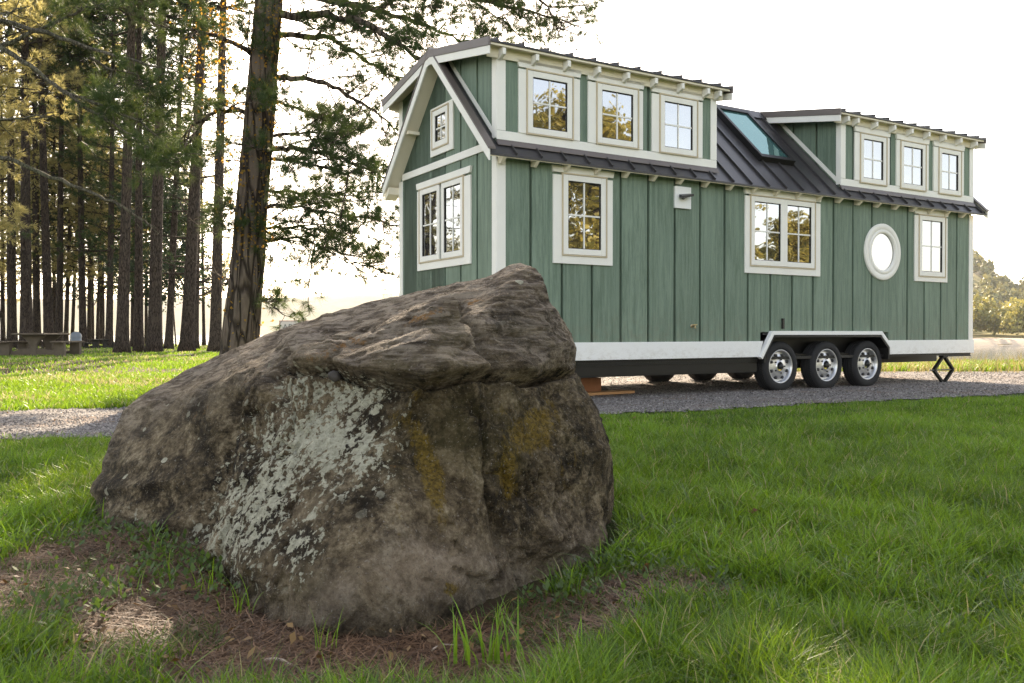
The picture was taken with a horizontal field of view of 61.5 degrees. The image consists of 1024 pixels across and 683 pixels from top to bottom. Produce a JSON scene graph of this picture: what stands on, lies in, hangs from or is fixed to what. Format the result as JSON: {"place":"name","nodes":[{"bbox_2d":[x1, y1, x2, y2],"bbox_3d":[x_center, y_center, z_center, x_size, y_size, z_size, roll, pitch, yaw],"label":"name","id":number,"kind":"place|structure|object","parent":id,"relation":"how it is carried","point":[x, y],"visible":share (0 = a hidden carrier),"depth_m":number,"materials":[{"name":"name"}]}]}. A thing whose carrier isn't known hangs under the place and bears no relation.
{"place":"outdoors","nodes":[
{"label":"outdoors","id":0,"kind":"place"},
{"bbox_2d":[70,332,81,340],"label":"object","id":1,"kind":"object","parent":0,"point":[75,336],"visible":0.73,"depth_m":40.82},
{"bbox_2d":[5,293,398,334],"bbox_3d":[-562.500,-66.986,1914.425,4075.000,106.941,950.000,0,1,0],"label":"hill","id":2,"kind":"structure","parent":0,"point":[331,304],"depth_m":1827.74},
{"bbox_2d":[0,371,1023,439],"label":"gravel drive","id":3,"kind":"structure","parent":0,"point":[706,385],"depth_m":10.84,"materials":[{"name":"grey gravel"}]},
{"bbox_2d":[0,371,1023,439],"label":"gravel stones","id":4,"kind":"object","parent":3,"relation":"on","point":[53,427],"visible":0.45,"depth_m":10.60,"materials":[{"name":"grey gravel"}]},
{"bbox_2d":[587,390,634,395],"bbox_3d":[0.849,0.648,10.637,1.600,0.035,0.240,0,1,-35],"label":"wood plank","id":5,"kind":"object","parent":3,"relation":"on","point":[606,392],"visible":0.45,"depth_m":10.81,"materials":[{"name":"brown wood"}]},
{"bbox_2d":[581,377,600,391],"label":"wood beam","id":6,"kind":"structure","parent":5,"relation":"on","point":[592,384],"depth_m":10.76,"materials":[{"name":"brown wood"}]},
{"bbox_2d":[382,36,988,390],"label":"tiny house","id":7,"kind":"structure","parent":3,"relation":"on","point":[656,226],"depth_m":10.84,"materials":[{"name":"green wood"}]},
{"bbox_2d":[930,356,953,381],"bbox_3d":[6.761,0.436,13.514,0.600,0.429,0.120,0,1,-31],"label":"scissor jack","id":8,"kind":"object","parent":3,"relation":"on","point":[934,370],"visible":0.91,"depth_m":13.49,"materials":[{"name":"black metal"}]},
{"bbox_2d":[0,345,1023,682],"bbox_3d":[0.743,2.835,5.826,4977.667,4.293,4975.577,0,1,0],"label":"ground","id":9,"kind":"structure","parent":0,"point":[492,603],"depth_m":2.67,"materials":[{"name":"soil"}]},
{"bbox_2d":[0,101,33,240],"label":"pine tree","id":10,"kind":"object","parent":9,"relation":"on","point":[26,235],"visible":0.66,"depth_m":39.38,"materials":[{"name":"green plant"}]},
{"bbox_2d":[2,53,32,303],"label":"pine tree","id":11,"kind":"object","parent":9,"relation":"on","point":[18,298],"visible":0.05,"depth_m":60.87,"materials":[{"name":"green plant"}]},
{"bbox_2d":[0,41,49,340],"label":"pine tree","id":12,"kind":"object","parent":9,"relation":"on","point":[2,303],"visible":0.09,"depth_m":53.87,"materials":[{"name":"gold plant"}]},
{"bbox_2d":[0,101,71,340],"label":"understory tree","id":13,"kind":"object","parent":9,"relation":"on","point":[18,186],"visible":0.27,"depth_m":49.65,"materials":[{"name":"green plant"}]},
{"bbox_2d":[2,31,71,321],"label":"pine tree","id":14,"kind":"object","parent":9,"relation":"on","point":[31,198],"visible":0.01,"depth_m":56.93,"materials":[{"name":"green plant"}]},
{"bbox_2d":[0,0,77,347],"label":"pine tree","id":15,"kind":"object","parent":9,"relation":"on","point":[11,295],"visible":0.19,"depth_m":44.75,"materials":[{"name":"brown plant"}]},
{"bbox_2d":[0,0,80,244],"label":"pine tree","id":16,"kind":"object","parent":9,"relation":"on","point":[7,5],"visible":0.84,"depth_m":30.70,"materials":[{"name":"green plant"}]},
{"bbox_2d":[0,333,84,355],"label":"picnic table","id":17,"kind":"object","parent":9,"relation":"on","point":[29,346],"visible":0.84,"depth_m":28.30,"materials":[{"name":"wood"}]},
{"bbox_2d":[0,0,91,346],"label":"pine tree","id":18,"kind":"object","parent":9,"relation":"on","point":[36,323],"visible":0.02,"depth_m":49.74,"materials":[{"name":"plant"}]},
{"bbox_2d":[0,50,97,332],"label":"pine tree","id":19,"kind":"object","parent":9,"relation":"on","point":[54,273],"visible":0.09,"depth_m":53.70,"materials":[{"name":"green plant"}]},
{"bbox_2d":[0,0,104,348],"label":"pine tree","id":20,"kind":"object","parent":9,"relation":"on","point":[25,326],"visible":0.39,"depth_m":41.86,"materials":[{"name":"brown plant"}]},
{"bbox_2d":[0,107,104,291],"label":"understory tree","id":21,"kind":"object","parent":9,"relation":"on","point":[51,139],"visible":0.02,"depth_m":54.96,"materials":[{"name":"green plant"}]},
{"bbox_2d":[1,64,105,343],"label":"pine tree","id":22,"kind":"object","parent":9,"relation":"on","point":[73,316],"visible":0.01,"depth_m":55.90,"materials":[{"name":"green plant"}]},
{"bbox_2d":[0,0,111,347],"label":"pine tree","id":23,"kind":"object","parent":9,"relation":"on","point":[48,325],"visible":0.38,"depth_m":43.71,"materials":[{"name":"plant"}]},
{"bbox_2d":[0,4,116,340],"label":"pine tree","id":24,"kind":"object","parent":9,"relation":"on","point":[59,307],"visible":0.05,"depth_m":47.90,"materials":[{"name":"plant"}]},
{"bbox_2d":[0,36,120,344],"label":"pine tree","id":25,"kind":"object","parent":9,"relation":"on","point":[67,296],"visible":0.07,"depth_m":51.92,"materials":[{"name":"green plant"}]},
{"bbox_2d":[4,106,116,313],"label":"understory tree","id":26,"kind":"object","parent":9,"relation":"on","point":[40,227],"visible":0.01,"depth_m":60.61,"materials":[{"name":"green plant"}]},
{"bbox_2d":[14,0,124,346],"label":"pine tree","id":27,"kind":"object","parent":9,"relation":"on","point":[82,301],"visible":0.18,"depth_m":46.94,"materials":[{"name":"plant"}]},
{"bbox_2d":[30,21,135,344],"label":"pine tree","id":28,"kind":"object","parent":9,"relation":"on","point":[89,326],"visible":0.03,"depth_m":53.91,"materials":[{"name":"green plant"}]},
{"bbox_2d":[31,21,143,344],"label":"pine tree","id":29,"kind":"object","parent":9,"relation":"on","point":[73,202],"visible":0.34,"depth_m":48.92,"materials":[{"name":"green plant"}]},
{"bbox_2d":[32,21,147,344],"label":"pine tree","id":30,"kind":"object","parent":9,"relation":"on","point":[101,316],"visible":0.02,"depth_m":54.90,"materials":[{"name":"green plant"}]},
{"bbox_2d":[30,0,154,345],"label":"pine tree","id":31,"kind":"object","parent":9,"relation":"on","point":[109,314],"visible":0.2,"depth_m":45.87,"materials":[{"name":"green plant"}]},
{"bbox_2d":[82,339,113,348],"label":"picnic table","id":32,"kind":"object","parent":9,"relation":"on","point":[95,342],"visible":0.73,"depth_m":43.74,"materials":[{"name":"brown wood"}]},
{"bbox_2d":[31,129,169,338],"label":"understory tree","id":33,"kind":"object","parent":9,"relation":"on","point":[75,225],"visible":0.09,"depth_m":51.42,"materials":[{"name":"green plant"}]},
{"bbox_2d":[58,47,143,341],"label":"pine tree","id":34,"kind":"object","parent":9,"relation":"on","point":[92,308],"visible":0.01,"depth_m":57.85,"materials":[{"name":"plant"}]},
{"bbox_2d":[31,0,187,259],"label":"pine tree","id":35,"kind":"object","parent":9,"relation":"on","point":[95,158],"visible":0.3,"depth_m":45.76,"materials":[{"name":"green plant"}]},
{"bbox_2d":[0,0,224,245],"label":"pine tree","id":36,"kind":"object","parent":9,"relation":"on","point":[104,93],"visible":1,"depth_m":11.48,"materials":[{"name":"green plant"}]},
{"bbox_2d":[86,86,180,343],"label":"pine tree","id":37,"kind":"object","parent":9,"relation":"on","point":[145,321],"visible":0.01,"depth_m":55.93,"materials":[{"name":"plant"}]},
{"bbox_2d":[60,0,211,352],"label":"pine tree","id":38,"kind":"object","parent":9,"relation":"on","point":[122,341],"visible":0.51,"depth_m":33.89,"materials":[{"name":"brown plant"}]},
{"bbox_2d":[83,5,188,346],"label":"pine tree","id":39,"kind":"object","parent":9,"relation":"on","point":[132,321],"visible":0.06,"depth_m":49.87,"materials":[{"name":"green plant"}]},
{"bbox_2d":[68,158,211,300],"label":"understory tree","id":40,"kind":"object","parent":9,"relation":"on","point":[148,209],"visible":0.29,"depth_m":47.27,"materials":[{"name":"green plant"}]},
{"bbox_2d":[142,0,165,352],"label":"pine tree","id":41,"kind":"object","parent":9,"relation":"on","point":[154,343],"visible":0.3,"depth_m":34.77,"materials":[{"name":"brown plant"}]},
{"bbox_2d":[72,0,236,351],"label":"pine tree","id":42,"kind":"object","parent":9,"relation":"on","point":[138,342],"visible":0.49,"depth_m":35.88,"materials":[{"name":"brown plant"}]},
{"bbox_2d":[105,42,223,342],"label":"pine tree","id":43,"kind":"object","parent":9,"relation":"on","point":[173,56],"visible":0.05,"depth_m":53.74,"materials":[{"name":"green plant"}]},
{"bbox_2d":[114,185,227,345],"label":"understory tree","id":44,"kind":"object","parent":9,"relation":"on","point":[178,287],"visible":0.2,"depth_m":49.75,"materials":[{"name":"green plant"}]},
{"bbox_2d":[96,0,246,348],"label":"pine tree","id":45,"kind":"object","parent":9,"relation":"on","point":[179,199],"visible":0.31,"depth_m":40.33,"materials":[{"name":"green plant"}]},
{"bbox_2d":[101,0,244,348],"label":"pine tree","id":46,"kind":"object","parent":9,"relation":"on","point":[169,338],"visible":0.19,"depth_m":41.76,"materials":[{"name":"plant"}]},
{"bbox_2d":[96,0,251,351],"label":"pine tree","id":47,"kind":"object","parent":9,"relation":"on","point":[187,338],"visible":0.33,"depth_m":35.19,"materials":[{"name":"brown plant"}]},
{"bbox_2d":[164,40,241,345],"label":"pine tree","id":48,"kind":"object","parent":9,"relation":"on","point":[226,260],"visible":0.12,"depth_m":52.91,"materials":[{"name":"green plant"}]},
{"bbox_2d":[150,0,295,352],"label":"pine tree","id":49,"kind":"object","parent":9,"relation":"on","point":[215,333],"visible":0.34,"depth_m":34.40,"materials":[{"name":"brown plant"}]},
{"bbox_2d":[279,320,308,328],"bbox_3d":[-7.526,1.378,30.048,1.187,4.222,0.084,0,1,0],"label":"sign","id":50,"kind":"object","parent":9,"relation":"on","point":[285,323],"visible":0.12,"depth_m":30.00,"materials":[{"name":"white"}]},
{"bbox_2d":[90,263,613,636],"bbox_3d":[-0.516,0.531,3.797,2.221,1.705,2.540,-1,1,-43],"label":"boulder","id":51,"kind":"object","parent":9,"relation":"on","point":[425,456],"visible":0.77,"depth_m":2.79,"materials":[{"name":"stone"}]},
{"bbox_2d":[328,370,340,381],"bbox_3d":[-0.593,0.115,2.873,0.044,0.038,0.048,0,1,0],"label":"stone","id":52,"kind":"object","parent":51,"relation":"on","point":[334,376],"visible":1,"depth_m":2.86,"materials":[{"name":"grey stone"}]},
{"bbox_2d":[125,0,609,354],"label":"pine tree","id":53,"kind":"object","parent":9,"relation":"on","point":[347,128],"visible":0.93,"depth_m":14.70,"materials":[{"name":"green plant"}]},
{"bbox_2d":[160,0,300,346],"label":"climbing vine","id":54,"kind":"object","parent":53,"relation":"attached to","point":[276,57],"visible":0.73,"depth_m":14.72,"materials":[{"name":"brown plant"}]},
{"bbox_2d":[0,518,761,682],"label":"pine straw","id":55,"kind":"object","parent":9,"relation":"on","point":[415,656],"visible":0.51,"depth_m":2.29,"materials":[{"name":"brown plant"}]},
{"bbox_2d":[117,567,145,599],"bbox_3d":[-1.138,0.717,2.571,0.074,0.100,0.110,1,1,45],"label":"grass tuft","id":56,"kind":"object","parent":55,"relation":"on","point":[131,587],"visible":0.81,"depth_m":2.57,"materials":[{"name":"green plant"}]},
{"bbox_2d":[134,515,169,549],"bbox_3d":[-1.270,0.683,3.066,0.159,0.154,0.063,0,1,-29],"label":"grass tuft","id":57,"kind":"object","parent":55,"relation":"on","point":[157,536],"visible":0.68,"depth_m":3.05,"materials":[{"name":"green plant"}]},
{"bbox_2d":[153,551,176,584],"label":"grass tuft","id":58,"kind":"object","parent":55,"relation":"on","point":[168,569],"visible":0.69,"depth_m":2.72,"materials":[{"name":"green plant"}]},
{"bbox_2d":[189,558,215,595],"bbox_3d":[-0.938,0.701,2.596,0.083,0.138,0.118,0,1,-21],"label":"grass tuft","id":59,"kind":"object","parent":55,"relation":"on","point":[203,580],"visible":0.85,"depth_m":2.61,"materials":[{"name":"green plant"}]},
{"bbox_2d":[216,567,259,617],"bbox_3d":[-0.769,0.711,2.433,0.140,0.124,0.132,0,1,-16],"label":"grass tuft","id":60,"kind":"object","parent":55,"relation":"on","point":[248,604],"visible":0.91,"depth_m":2.44,"materials":[{"name":"green plant"}]},
{"bbox_2d":[263,657,313,671],"bbox_3d":[-0.526,0.762,2.028,0.151,0.017,0.019,0,1,25],"label":"stick","id":61,"kind":"object","parent":55,"relation":"on","point":[281,659],"visible":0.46,"depth_m":2.04,"materials":[{"name":"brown wood"}]},
{"bbox_2d":[309,606,342,650],"bbox_3d":[-0.450,0.715,2.138,0.111,0.128,0.071,0,1,-8],"label":"grass tuft","id":62,"kind":"object","parent":55,"relation":"on","point":[318,640],"visible":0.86,"depth_m":2.13,"materials":[{"name":"green plant"}]},
{"bbox_2d":[0,510,715,682],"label":"sparse grass","id":63,"kind":"structure","parent":55,"relation":"on","point":[213,625],"depth_m":2.36,"materials":[{"name":"green plant"}]},
{"bbox_2d":[426,594,525,668],"bbox_3d":[-0.102,0.693,2.052,0.273,0.170,0.201,0,1,0],"label":"grass tuft","id":64,"kind":"object","parent":55,"relation":"on","point":[496,647],"visible":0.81,"depth_m":2.05,"materials":[{"name":"green plant"}]},
{"bbox_2d":[492,595,515,630],"bbox_3d":[0.007,0.727,2.310,0.101,0.104,0.086,0,1,29],"label":"grass tuft","id":65,"kind":"object","parent":55,"relation":"on","point":[498,618],"visible":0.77,"depth_m":2.31,"materials":[{"name":"green plant"}]},
{"bbox_2d":[538,618,682,662],"bbox_3d":[0.231,0.707,1.978,0.363,0.142,0.163,0,1,24],"label":"grass tuft","id":66,"kind":"object","parent":55,"relation":"on","point":[581,637],"visible":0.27,"depth_m":2.01,"materials":[{"name":"green plant"}]},
{"bbox_2d":[0,492,779,672],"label":"weeds","id":67,"kind":"object","parent":9,"relation":"on","point":[97,601],"visible":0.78,"depth_m":2.68,"materials":[{"name":"green plant"}]},
{"bbox_2d":[0,378,1008,682],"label":"fallen leaves","id":68,"kind":"object","parent":9,"relation":"on","point":[292,640],"visible":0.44,"depth_m":2.19,"materials":[{"name":"brown plant"}]},
{"bbox_2d":[0,420,1022,675],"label":"dry thatch","id":69,"kind":"object","parent":9,"relation":"on","point":[540,594],"visible":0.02,"depth_m":3.08,"materials":[{"name":"brown plant"}]},
{"bbox_2d":[0,393,1023,682],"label":"grass","id":70,"kind":"structure","parent":9,"relation":"on","point":[738,641],"depth_m":3.00,"materials":[{"name":"green plant"}]},
{"bbox_2d":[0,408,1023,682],"bbox_3d":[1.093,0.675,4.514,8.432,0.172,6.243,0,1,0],"label":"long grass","id":71,"kind":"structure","parent":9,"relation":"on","point":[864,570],"depth_m":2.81,"materials":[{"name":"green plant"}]},
{"bbox_2d":[0,344,1023,411],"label":"grass","id":72,"kind":"structure","parent":9,"relation":"on","point":[44,389],"depth_m":15.23,"materials":[{"name":"green plant"}]},
{"bbox_2d":[0,0,1023,298],"label":"sky","id":73,"kind":"structure","parent":0,"point":[949,65],"materials":[{"name":"white"}]},
{"bbox_2d":[18,335,1023,360],"bbox_3d":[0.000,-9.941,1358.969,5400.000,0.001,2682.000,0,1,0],"label":"lake","id":74,"kind":"structure","parent":0,"point":[989,353],"depth_m":170.38,"materials":[{"name":"grey liquid"}]},
{"bbox_2d":[781,349,1023,372],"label":"shore grass","id":75,"kind":"structure","parent":0,"point":[922,368],"depth_m":17.35,"materials":[{"name":"green plant"}]},
{"bbox_2d":[973,264,1023,344],"bbox_3d":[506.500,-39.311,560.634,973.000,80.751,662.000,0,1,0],"label":"hill","id":76,"kind":"structure","parent":0,"point":[977,277],"depth_m":320.86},
{"bbox_2d":[973,294,1023,335],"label":"shore woods","id":77,"kind":"object","parent":76,"relation":"on","point":[1008,317],"visible":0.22,"depth_m":274.85,"materials":[{"name":"green plant"}]},
{"bbox_2d":[973,249,1023,333],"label":"hill woods","id":78,"kind":"object","parent":76,"relation":"on","point":[1007,288],"visible":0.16,"depth_m":507.94,"materials":[{"name":"green plant"}]},
{"bbox_2d":[973,338,1023,345],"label":"beach","id":79,"kind":"structure","parent":0,"point":[996,341],"depth_m":249.62,"materials":[{"name":"beige sand"}]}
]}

